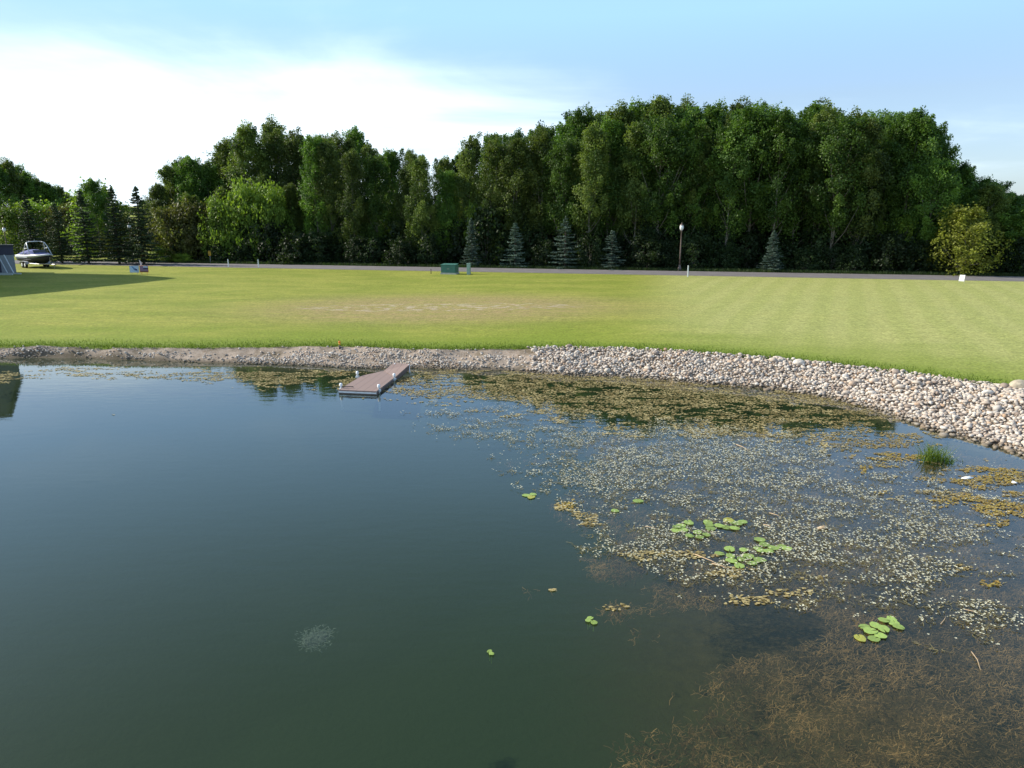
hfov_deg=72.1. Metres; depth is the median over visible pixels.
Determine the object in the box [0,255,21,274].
boat lift frame
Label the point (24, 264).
trailer
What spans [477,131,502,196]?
poplar tree
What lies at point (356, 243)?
undergrowth bush
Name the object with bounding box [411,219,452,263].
undergrowth bush
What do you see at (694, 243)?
undergrowth bush
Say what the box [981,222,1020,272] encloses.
undergrowth bush
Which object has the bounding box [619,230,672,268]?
undergrowth bush
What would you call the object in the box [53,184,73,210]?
poplar tree
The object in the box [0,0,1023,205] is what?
sky
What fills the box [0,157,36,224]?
poplar tree
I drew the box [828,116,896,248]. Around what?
poplar tree
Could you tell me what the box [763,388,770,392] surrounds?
riprap stone
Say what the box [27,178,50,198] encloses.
poplar tree
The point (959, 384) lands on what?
riprap stone
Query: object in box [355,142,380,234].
poplar tree
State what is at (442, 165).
poplar tree
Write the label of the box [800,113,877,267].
poplar tree
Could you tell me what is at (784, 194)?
poplar tree
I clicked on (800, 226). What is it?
poplar tree
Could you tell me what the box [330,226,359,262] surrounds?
undergrowth bush
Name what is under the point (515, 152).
poplar tree
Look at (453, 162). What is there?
poplar tree
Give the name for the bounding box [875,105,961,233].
poplar tree
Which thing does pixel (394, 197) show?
poplar tree
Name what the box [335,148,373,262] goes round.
poplar tree
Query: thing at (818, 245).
undergrowth bush
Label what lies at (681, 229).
street lamp
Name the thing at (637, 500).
water lily
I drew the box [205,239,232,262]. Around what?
undergrowth bush
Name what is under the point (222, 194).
poplar tree
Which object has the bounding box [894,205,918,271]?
sapling
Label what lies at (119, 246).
spruce tree
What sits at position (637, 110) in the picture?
poplar tree
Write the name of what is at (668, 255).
undergrowth bush
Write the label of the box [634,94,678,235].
poplar tree
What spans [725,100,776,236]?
poplar tree
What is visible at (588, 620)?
water lily
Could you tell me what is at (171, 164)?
poplar tree
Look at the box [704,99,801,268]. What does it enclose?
poplar tree
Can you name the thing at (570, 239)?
undergrowth bush
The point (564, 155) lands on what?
poplar tree
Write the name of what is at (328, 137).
poplar tree
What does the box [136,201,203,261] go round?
bush
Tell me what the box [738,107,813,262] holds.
poplar tree
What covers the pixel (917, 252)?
undergrowth bush
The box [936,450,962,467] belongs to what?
reed clump
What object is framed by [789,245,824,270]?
undergrowth bush
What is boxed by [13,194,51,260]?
spruce tree
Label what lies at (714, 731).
submerged weeds
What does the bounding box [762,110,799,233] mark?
poplar tree
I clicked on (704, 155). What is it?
poplar tree
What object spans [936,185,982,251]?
poplar tree
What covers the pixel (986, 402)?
riprap stone
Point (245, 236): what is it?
undergrowth bush
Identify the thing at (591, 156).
poplar tree
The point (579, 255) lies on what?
undergrowth bush
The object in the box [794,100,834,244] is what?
poplar tree
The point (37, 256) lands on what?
motor boat
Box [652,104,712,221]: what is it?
poplar tree
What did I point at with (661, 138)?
poplar tree
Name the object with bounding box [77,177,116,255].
poplar tree
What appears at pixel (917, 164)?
poplar tree
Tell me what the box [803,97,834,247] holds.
poplar tree
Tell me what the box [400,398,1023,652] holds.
crowfoot
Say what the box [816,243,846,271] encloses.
undergrowth bush
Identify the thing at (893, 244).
undergrowth bush
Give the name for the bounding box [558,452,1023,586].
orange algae
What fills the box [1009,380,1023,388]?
boulder
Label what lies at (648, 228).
undergrowth bush
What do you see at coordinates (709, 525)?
water lily
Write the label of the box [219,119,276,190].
poplar tree
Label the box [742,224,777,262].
undergrowth bush
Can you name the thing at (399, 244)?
undergrowth bush
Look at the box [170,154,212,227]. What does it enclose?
poplar tree
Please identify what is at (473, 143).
poplar tree
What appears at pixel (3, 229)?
street lamp
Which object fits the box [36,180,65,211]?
poplar tree
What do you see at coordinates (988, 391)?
riprap stone
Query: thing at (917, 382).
riprap stone
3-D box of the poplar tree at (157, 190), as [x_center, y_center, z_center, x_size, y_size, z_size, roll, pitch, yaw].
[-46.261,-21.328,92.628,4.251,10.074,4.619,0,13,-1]
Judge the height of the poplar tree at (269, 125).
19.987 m
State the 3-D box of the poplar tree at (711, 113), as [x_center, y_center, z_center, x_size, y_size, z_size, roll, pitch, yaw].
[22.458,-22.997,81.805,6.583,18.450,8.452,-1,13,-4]
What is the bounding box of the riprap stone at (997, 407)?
[993,405,1001,411]
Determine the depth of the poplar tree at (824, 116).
71.16 m
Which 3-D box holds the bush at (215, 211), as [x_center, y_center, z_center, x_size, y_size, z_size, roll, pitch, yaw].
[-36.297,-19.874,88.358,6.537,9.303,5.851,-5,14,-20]
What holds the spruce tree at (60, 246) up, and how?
on the ground at (230, 263)
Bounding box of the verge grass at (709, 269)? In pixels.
[52,258,1023,276]
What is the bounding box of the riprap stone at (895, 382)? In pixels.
[892,380,899,385]
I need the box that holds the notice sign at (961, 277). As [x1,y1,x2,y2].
[959,275,964,281]
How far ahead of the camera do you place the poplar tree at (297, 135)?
96.68 m
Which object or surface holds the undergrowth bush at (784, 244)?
on the ground at (230, 263)
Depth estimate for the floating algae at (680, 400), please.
23.23 m
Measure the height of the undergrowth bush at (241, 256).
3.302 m
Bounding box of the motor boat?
[15,241,52,263]
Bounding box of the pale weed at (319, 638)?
[295,624,338,652]
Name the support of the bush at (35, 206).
on the ground at (230, 263)
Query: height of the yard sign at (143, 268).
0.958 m
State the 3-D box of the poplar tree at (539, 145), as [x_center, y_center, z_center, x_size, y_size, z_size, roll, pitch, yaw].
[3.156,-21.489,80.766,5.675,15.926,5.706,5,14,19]
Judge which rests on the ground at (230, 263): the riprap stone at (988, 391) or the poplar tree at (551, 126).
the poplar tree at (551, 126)
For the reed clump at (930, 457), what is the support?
in the water
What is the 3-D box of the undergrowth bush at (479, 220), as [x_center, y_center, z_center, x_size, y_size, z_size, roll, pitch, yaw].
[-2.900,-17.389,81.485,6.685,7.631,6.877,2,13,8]
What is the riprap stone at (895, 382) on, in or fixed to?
on the bank
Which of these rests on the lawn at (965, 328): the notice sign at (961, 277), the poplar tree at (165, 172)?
the notice sign at (961, 277)
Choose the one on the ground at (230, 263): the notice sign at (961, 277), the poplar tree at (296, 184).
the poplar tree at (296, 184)
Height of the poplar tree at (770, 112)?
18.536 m
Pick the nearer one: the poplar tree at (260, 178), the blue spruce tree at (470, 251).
the blue spruce tree at (470, 251)
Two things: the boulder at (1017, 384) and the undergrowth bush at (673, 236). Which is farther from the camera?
the undergrowth bush at (673, 236)
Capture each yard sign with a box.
[129,266,138,273]
[139,266,148,271]
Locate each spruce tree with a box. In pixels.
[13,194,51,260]
[43,200,78,262]
[67,189,105,263]
[99,184,140,263]
[118,185,168,264]
[460,218,481,265]
[500,222,528,267]
[547,216,584,268]
[597,230,625,269]
[757,230,783,271]
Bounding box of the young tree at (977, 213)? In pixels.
[914,201,1014,275]
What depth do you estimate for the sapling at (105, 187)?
102.56 m
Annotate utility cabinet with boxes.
[440,263,458,274]
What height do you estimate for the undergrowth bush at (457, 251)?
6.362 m
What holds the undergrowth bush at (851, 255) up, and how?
on the ground at (230, 263)
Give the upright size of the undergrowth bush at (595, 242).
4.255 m
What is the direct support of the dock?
on the water
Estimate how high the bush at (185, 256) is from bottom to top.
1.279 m
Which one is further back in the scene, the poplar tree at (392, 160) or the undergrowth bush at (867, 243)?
the poplar tree at (392, 160)
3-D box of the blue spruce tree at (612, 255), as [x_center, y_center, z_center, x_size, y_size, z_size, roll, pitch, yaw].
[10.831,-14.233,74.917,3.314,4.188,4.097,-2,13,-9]
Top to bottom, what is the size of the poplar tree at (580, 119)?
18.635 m
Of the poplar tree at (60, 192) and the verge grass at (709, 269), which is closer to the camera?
the verge grass at (709, 269)
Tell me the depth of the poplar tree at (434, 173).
92.32 m
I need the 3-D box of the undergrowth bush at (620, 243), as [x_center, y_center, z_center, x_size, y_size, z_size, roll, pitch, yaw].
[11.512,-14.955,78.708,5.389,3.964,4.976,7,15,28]
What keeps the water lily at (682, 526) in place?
on the water
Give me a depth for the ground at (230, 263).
100.26 m
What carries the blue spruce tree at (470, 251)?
on the ground at (230, 263)
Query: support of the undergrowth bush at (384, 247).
on the ground at (230, 263)
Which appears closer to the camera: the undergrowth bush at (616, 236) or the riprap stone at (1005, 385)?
the riprap stone at (1005, 385)
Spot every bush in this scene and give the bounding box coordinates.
[0,199,49,254]
[4,196,69,253]
[34,199,92,253]
[60,207,129,254]
[91,212,147,256]
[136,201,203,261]
[148,246,175,262]
[161,228,200,259]
[162,196,219,260]
[171,253,193,262]
[195,231,214,260]
[197,187,248,261]
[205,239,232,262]
[220,172,272,261]
[225,221,266,261]
[229,238,264,262]
[232,205,277,261]
[247,219,286,263]
[249,176,298,261]
[267,228,316,264]
[299,228,342,263]
[306,227,345,262]
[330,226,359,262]
[340,232,370,263]
[353,234,387,263]
[368,237,392,261]
[376,217,419,264]
[381,236,415,265]
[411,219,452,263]
[412,230,446,264]
[435,213,481,263]
[460,201,512,266]
[489,226,525,265]
[511,218,557,265]
[522,226,556,252]
[529,237,562,266]
[548,226,585,265]
[551,230,593,253]
[560,225,625,257]
[566,230,608,268]
[569,243,598,265]
[586,224,636,256]
[599,233,632,266]
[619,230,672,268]
[623,212,684,266]
[649,209,694,267]
[656,236,688,269]
[670,231,718,268]
[676,222,718,267]
[702,222,750,268]
[713,244,744,269]
[731,222,774,268]
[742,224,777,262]
[750,231,799,269]
[755,226,809,260]
[781,223,840,269]
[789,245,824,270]
[810,218,867,270]
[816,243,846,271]
[832,228,880,270]
[833,243,872,273]
[857,229,916,273]
[864,226,908,269]
[889,236,932,272]
[905,220,938,270]
[916,241,957,272]
[919,232,962,271]
[954,237,983,271]
[970,244,1018,273]
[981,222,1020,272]
[999,236,1023,274]
[1001,219,1023,271]
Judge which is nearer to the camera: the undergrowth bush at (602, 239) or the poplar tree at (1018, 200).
the poplar tree at (1018, 200)
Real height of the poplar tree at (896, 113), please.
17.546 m
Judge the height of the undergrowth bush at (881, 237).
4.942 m
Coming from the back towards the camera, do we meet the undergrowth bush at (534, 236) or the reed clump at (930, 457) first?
the undergrowth bush at (534, 236)
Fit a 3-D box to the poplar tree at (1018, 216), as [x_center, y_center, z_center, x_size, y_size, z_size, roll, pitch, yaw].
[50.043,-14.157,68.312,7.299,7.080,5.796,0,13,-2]
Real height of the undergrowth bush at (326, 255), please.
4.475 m
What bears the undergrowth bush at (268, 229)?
on the ground at (230, 263)
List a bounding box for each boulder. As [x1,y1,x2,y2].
[793,359,804,365]
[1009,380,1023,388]
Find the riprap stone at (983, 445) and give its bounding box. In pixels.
[981,443,988,448]
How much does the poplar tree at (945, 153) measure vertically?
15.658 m
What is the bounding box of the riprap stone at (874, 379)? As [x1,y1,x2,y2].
[869,378,878,383]
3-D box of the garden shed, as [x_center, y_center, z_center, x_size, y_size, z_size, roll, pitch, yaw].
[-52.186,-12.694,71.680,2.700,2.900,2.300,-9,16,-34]
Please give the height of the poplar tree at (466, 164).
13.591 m
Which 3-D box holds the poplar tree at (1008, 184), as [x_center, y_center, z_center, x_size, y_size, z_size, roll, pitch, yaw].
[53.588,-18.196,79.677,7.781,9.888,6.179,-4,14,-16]
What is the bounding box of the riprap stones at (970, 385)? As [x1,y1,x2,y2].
[519,345,1023,460]
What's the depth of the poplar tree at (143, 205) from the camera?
100.61 m
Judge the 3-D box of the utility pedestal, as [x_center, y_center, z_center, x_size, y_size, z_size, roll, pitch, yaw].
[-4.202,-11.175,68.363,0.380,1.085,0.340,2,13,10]
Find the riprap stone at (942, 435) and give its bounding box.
[938,432,948,438]
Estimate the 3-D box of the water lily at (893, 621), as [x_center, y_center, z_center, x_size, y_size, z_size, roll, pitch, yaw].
[5.516,3.763,10.620,1.038,0.173,0.416,-7,15,-27]
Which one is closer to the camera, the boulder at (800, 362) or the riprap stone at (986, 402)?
the riprap stone at (986, 402)
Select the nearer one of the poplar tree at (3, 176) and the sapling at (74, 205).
the sapling at (74, 205)
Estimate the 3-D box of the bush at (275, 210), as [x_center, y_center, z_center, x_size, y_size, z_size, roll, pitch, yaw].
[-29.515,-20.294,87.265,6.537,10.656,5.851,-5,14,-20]
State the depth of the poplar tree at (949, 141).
78.26 m
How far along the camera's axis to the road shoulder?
69.27 m
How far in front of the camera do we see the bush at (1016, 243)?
67.33 m
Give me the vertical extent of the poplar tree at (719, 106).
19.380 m
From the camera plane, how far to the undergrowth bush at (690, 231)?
76.07 m
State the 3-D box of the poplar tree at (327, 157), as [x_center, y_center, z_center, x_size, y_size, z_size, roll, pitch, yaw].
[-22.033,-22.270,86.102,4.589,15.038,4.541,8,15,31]
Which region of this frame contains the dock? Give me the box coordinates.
[339,363,410,410]
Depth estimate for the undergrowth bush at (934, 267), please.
68.58 m
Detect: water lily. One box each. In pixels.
[487,649,493,663]
[522,493,536,501]
[585,616,597,630]
[633,499,642,507]
[671,520,693,533]
[685,530,710,540]
[703,517,747,534]
[715,546,766,567]
[753,537,791,554]
[854,615,904,645]
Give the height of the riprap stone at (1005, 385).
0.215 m
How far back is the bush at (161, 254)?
87.20 m
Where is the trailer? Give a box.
[19,257,55,268]
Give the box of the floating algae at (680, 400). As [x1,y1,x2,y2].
[0,366,1023,610]
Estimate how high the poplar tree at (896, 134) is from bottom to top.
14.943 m
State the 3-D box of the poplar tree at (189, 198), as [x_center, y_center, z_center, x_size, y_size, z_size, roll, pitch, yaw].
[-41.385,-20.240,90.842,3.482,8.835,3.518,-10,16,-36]
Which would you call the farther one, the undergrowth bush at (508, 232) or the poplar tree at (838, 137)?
the undergrowth bush at (508, 232)
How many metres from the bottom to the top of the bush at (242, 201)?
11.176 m
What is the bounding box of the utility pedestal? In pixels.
[466,263,470,274]
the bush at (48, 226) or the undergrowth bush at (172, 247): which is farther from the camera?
the bush at (48, 226)
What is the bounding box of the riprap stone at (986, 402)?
[981,401,990,404]
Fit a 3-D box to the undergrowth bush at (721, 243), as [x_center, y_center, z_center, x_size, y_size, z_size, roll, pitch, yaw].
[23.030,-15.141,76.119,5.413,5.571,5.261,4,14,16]
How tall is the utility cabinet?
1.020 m
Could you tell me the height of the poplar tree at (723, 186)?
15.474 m
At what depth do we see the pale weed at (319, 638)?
10.52 m
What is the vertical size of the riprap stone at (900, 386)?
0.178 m
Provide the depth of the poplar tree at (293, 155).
91.15 m
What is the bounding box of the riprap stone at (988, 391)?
[981,389,993,394]
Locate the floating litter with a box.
[817,525,828,528]
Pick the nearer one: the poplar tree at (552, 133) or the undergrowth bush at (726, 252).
the undergrowth bush at (726, 252)
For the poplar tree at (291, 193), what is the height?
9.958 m
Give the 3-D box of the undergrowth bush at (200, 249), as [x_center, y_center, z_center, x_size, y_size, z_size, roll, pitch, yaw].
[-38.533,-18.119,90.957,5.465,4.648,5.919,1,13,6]
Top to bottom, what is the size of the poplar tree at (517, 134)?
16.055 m
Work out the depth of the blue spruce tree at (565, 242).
75.94 m
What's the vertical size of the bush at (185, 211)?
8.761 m
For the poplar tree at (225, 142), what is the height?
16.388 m
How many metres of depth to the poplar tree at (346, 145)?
89.98 m
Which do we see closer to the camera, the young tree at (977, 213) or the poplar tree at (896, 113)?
the young tree at (977, 213)
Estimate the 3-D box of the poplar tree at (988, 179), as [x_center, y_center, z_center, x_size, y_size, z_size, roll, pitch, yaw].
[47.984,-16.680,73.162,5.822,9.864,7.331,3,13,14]
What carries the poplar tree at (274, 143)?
on the ground at (230, 263)
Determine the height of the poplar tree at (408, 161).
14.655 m
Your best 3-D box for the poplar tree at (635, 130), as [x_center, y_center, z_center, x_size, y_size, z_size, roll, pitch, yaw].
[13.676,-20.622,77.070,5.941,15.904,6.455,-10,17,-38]
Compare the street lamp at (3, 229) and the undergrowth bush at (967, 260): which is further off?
the street lamp at (3, 229)
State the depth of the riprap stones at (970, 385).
25.48 m
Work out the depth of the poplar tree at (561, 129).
80.84 m
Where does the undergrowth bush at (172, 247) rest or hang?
on the ground at (230, 263)
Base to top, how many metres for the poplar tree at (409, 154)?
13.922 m
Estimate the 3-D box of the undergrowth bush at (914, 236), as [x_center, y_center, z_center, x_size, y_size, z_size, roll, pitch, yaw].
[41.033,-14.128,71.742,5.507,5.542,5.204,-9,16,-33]
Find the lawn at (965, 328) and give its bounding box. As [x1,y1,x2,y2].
[0,264,1023,383]
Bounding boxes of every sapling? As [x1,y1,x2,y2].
[56,176,104,256]
[89,178,124,255]
[111,197,133,240]
[463,192,484,260]
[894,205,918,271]
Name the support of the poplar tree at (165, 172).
on the ground at (230, 263)
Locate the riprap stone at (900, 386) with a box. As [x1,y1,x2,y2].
[896,384,904,388]
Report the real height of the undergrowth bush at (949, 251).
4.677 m
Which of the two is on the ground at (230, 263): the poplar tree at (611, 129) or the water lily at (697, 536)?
the poplar tree at (611, 129)
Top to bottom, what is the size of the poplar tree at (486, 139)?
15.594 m
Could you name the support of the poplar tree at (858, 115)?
on the ground at (230, 263)
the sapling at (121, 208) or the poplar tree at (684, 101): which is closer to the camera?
the poplar tree at (684, 101)
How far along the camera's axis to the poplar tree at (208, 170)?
93.07 m
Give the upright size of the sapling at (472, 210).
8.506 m
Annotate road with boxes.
[15,260,1023,280]
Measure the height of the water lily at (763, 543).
0.172 m
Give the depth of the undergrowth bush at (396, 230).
83.65 m
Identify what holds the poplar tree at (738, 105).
on the ground at (230, 263)
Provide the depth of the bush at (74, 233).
105.27 m
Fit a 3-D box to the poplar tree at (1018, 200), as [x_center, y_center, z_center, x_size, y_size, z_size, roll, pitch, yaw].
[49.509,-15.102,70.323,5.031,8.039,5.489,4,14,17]
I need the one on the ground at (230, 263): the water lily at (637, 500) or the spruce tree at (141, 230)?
the spruce tree at (141, 230)
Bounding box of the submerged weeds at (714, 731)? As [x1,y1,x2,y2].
[497,421,1023,767]
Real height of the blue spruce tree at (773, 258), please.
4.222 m
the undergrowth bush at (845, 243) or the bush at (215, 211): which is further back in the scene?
the bush at (215, 211)
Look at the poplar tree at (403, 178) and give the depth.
82.86 m
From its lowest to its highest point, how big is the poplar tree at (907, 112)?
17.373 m
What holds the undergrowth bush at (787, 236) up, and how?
on the ground at (230, 263)
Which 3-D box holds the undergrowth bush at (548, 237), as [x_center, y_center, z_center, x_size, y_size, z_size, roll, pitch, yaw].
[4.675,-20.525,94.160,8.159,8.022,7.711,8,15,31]
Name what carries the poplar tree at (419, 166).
on the ground at (230, 263)
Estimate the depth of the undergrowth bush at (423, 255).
81.10 m
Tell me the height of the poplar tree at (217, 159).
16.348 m
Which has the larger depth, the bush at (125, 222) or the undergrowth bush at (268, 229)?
the bush at (125, 222)
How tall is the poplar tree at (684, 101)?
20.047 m
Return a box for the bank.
[0,345,1023,465]
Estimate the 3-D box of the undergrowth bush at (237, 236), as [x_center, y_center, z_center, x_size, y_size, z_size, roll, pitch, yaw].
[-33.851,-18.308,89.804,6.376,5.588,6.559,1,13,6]
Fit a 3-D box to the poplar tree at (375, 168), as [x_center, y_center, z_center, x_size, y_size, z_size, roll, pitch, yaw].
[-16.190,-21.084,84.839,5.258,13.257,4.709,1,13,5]
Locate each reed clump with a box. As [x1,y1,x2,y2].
[913,439,959,466]
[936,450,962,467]
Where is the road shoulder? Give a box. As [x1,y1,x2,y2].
[15,263,1023,281]
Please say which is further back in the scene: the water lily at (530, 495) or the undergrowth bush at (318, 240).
the undergrowth bush at (318, 240)
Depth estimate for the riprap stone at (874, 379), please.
24.56 m
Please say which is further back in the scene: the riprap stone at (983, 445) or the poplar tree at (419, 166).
the poplar tree at (419, 166)
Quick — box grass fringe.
[0,338,1017,383]
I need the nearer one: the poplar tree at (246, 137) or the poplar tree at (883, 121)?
the poplar tree at (883, 121)
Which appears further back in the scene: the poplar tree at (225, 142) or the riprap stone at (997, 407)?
the poplar tree at (225, 142)
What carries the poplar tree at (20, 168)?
on the ground at (230, 263)
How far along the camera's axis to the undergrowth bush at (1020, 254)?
66.65 m
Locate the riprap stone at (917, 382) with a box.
[912,380,921,384]
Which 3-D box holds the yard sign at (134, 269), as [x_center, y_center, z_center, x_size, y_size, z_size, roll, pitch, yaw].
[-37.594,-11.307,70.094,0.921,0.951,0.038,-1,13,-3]
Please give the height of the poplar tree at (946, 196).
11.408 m
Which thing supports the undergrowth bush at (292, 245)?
on the ground at (230, 263)
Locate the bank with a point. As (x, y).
(108, 359)
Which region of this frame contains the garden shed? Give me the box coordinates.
[0,244,16,272]
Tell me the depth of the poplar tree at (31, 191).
122.87 m
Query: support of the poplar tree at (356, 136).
on the ground at (230, 263)
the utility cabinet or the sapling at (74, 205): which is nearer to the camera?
the utility cabinet
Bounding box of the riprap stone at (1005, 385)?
[1000,383,1008,387]
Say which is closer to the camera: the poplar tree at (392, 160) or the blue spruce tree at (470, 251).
the blue spruce tree at (470, 251)
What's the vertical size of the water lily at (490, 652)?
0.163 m
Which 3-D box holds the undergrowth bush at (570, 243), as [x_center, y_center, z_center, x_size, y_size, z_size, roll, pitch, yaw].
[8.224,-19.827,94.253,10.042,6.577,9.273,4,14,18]
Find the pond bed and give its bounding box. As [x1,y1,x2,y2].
[0,361,1023,767]
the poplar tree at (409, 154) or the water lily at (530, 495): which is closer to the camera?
the water lily at (530, 495)
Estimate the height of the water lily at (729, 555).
0.172 m
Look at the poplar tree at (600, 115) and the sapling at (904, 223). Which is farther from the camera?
the poplar tree at (600, 115)
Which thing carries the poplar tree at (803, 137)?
on the ground at (230, 263)
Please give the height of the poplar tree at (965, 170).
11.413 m
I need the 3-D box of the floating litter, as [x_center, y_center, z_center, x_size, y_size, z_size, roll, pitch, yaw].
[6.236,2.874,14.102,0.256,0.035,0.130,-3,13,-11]
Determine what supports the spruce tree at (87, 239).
on the ground at (230, 263)
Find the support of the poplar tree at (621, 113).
on the ground at (230, 263)
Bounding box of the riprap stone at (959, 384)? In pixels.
[955,382,963,387]
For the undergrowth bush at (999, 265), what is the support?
on the ground at (230, 263)
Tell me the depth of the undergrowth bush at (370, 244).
82.79 m
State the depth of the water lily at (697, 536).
13.79 m
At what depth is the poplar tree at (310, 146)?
84.82 m
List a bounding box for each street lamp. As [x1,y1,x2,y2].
[2,226,6,243]
[678,224,683,270]
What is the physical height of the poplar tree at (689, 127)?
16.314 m
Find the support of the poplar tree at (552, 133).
on the ground at (230, 263)
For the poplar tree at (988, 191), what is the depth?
68.26 m
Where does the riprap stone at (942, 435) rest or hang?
on the bank
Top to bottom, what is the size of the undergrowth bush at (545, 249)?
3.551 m
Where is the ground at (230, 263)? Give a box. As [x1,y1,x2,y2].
[0,206,976,274]
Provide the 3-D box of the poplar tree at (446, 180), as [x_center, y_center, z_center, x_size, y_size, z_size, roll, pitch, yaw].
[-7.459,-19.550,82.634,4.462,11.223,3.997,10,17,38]
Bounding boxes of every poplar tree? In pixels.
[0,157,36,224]
[0,165,20,235]
[5,162,37,207]
[15,170,49,214]
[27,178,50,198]
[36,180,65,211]
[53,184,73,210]
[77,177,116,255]
[134,199,153,256]
[139,183,172,259]
[153,206,172,246]
[155,164,187,211]
[163,159,182,205]
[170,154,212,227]
[180,192,205,256]
[184,159,227,226]
[202,137,250,197]
[206,186,231,246]
[217,136,240,194]
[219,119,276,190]
[249,173,267,214]
[251,113,288,186]
[263,125,297,210]
[276,136,316,235]
[281,126,307,214]
[281,182,305,235]
[293,134,345,253]
[296,131,338,244]
[311,138,347,253]
[321,132,343,225]
[328,130,359,245]
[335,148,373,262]
[338,125,373,228]
[354,152,398,251]
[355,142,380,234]
[368,147,407,238]
[377,153,399,245]
[390,166,419,253]
[401,148,417,237]
[402,154,442,257]
[405,149,429,218]
[428,155,453,216]
[431,168,463,260]
[433,155,461,241]
[450,148,482,240]
[450,152,478,210]
[455,131,488,244]
[474,136,516,255]
[475,132,503,235]
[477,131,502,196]
[488,136,541,261]
[489,127,540,225]
[512,119,557,238]
[518,124,558,236]
[532,135,594,247]
[535,123,556,239]
[545,116,586,263]
[554,102,610,234]
[568,120,619,256]
[577,110,612,236]
[577,113,637,262]
[588,99,641,236]
[608,118,660,243]
[611,97,668,237]
[620,112,703,239]
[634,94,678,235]
[647,113,712,238]
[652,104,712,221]
[675,93,697,117]
[676,119,723,259]
[687,102,728,234]
[697,120,756,263]
[702,96,758,235]
[703,96,728,231]
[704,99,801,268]
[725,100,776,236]
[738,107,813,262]
[752,100,796,263]
[757,106,806,237]
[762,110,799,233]
[766,116,825,268]
[793,99,851,249]
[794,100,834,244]
[796,107,858,233]
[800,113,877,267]
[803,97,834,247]
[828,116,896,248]
[846,105,875,218]
[859,108,916,228]
[864,109,903,118]
[864,122,915,244]
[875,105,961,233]
[875,110,940,216]
[898,156,965,271]
[899,108,917,114]
[911,121,961,211]
[934,159,983,223]
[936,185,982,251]
[940,133,954,162]
[961,174,1004,209]
[965,182,1016,248]
[988,191,1023,231]
[990,180,1015,192]
[993,203,1023,258]
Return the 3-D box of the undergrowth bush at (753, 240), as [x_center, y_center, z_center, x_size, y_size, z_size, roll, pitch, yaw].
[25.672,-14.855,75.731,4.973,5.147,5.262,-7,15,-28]
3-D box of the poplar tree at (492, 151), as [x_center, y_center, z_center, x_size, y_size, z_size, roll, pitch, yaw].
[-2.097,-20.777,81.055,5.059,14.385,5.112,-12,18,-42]
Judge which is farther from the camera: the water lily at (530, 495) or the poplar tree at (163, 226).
the poplar tree at (163, 226)
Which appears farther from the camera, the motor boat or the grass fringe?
the motor boat
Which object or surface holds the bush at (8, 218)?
on the ground at (230, 263)
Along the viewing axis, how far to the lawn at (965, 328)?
42.01 m

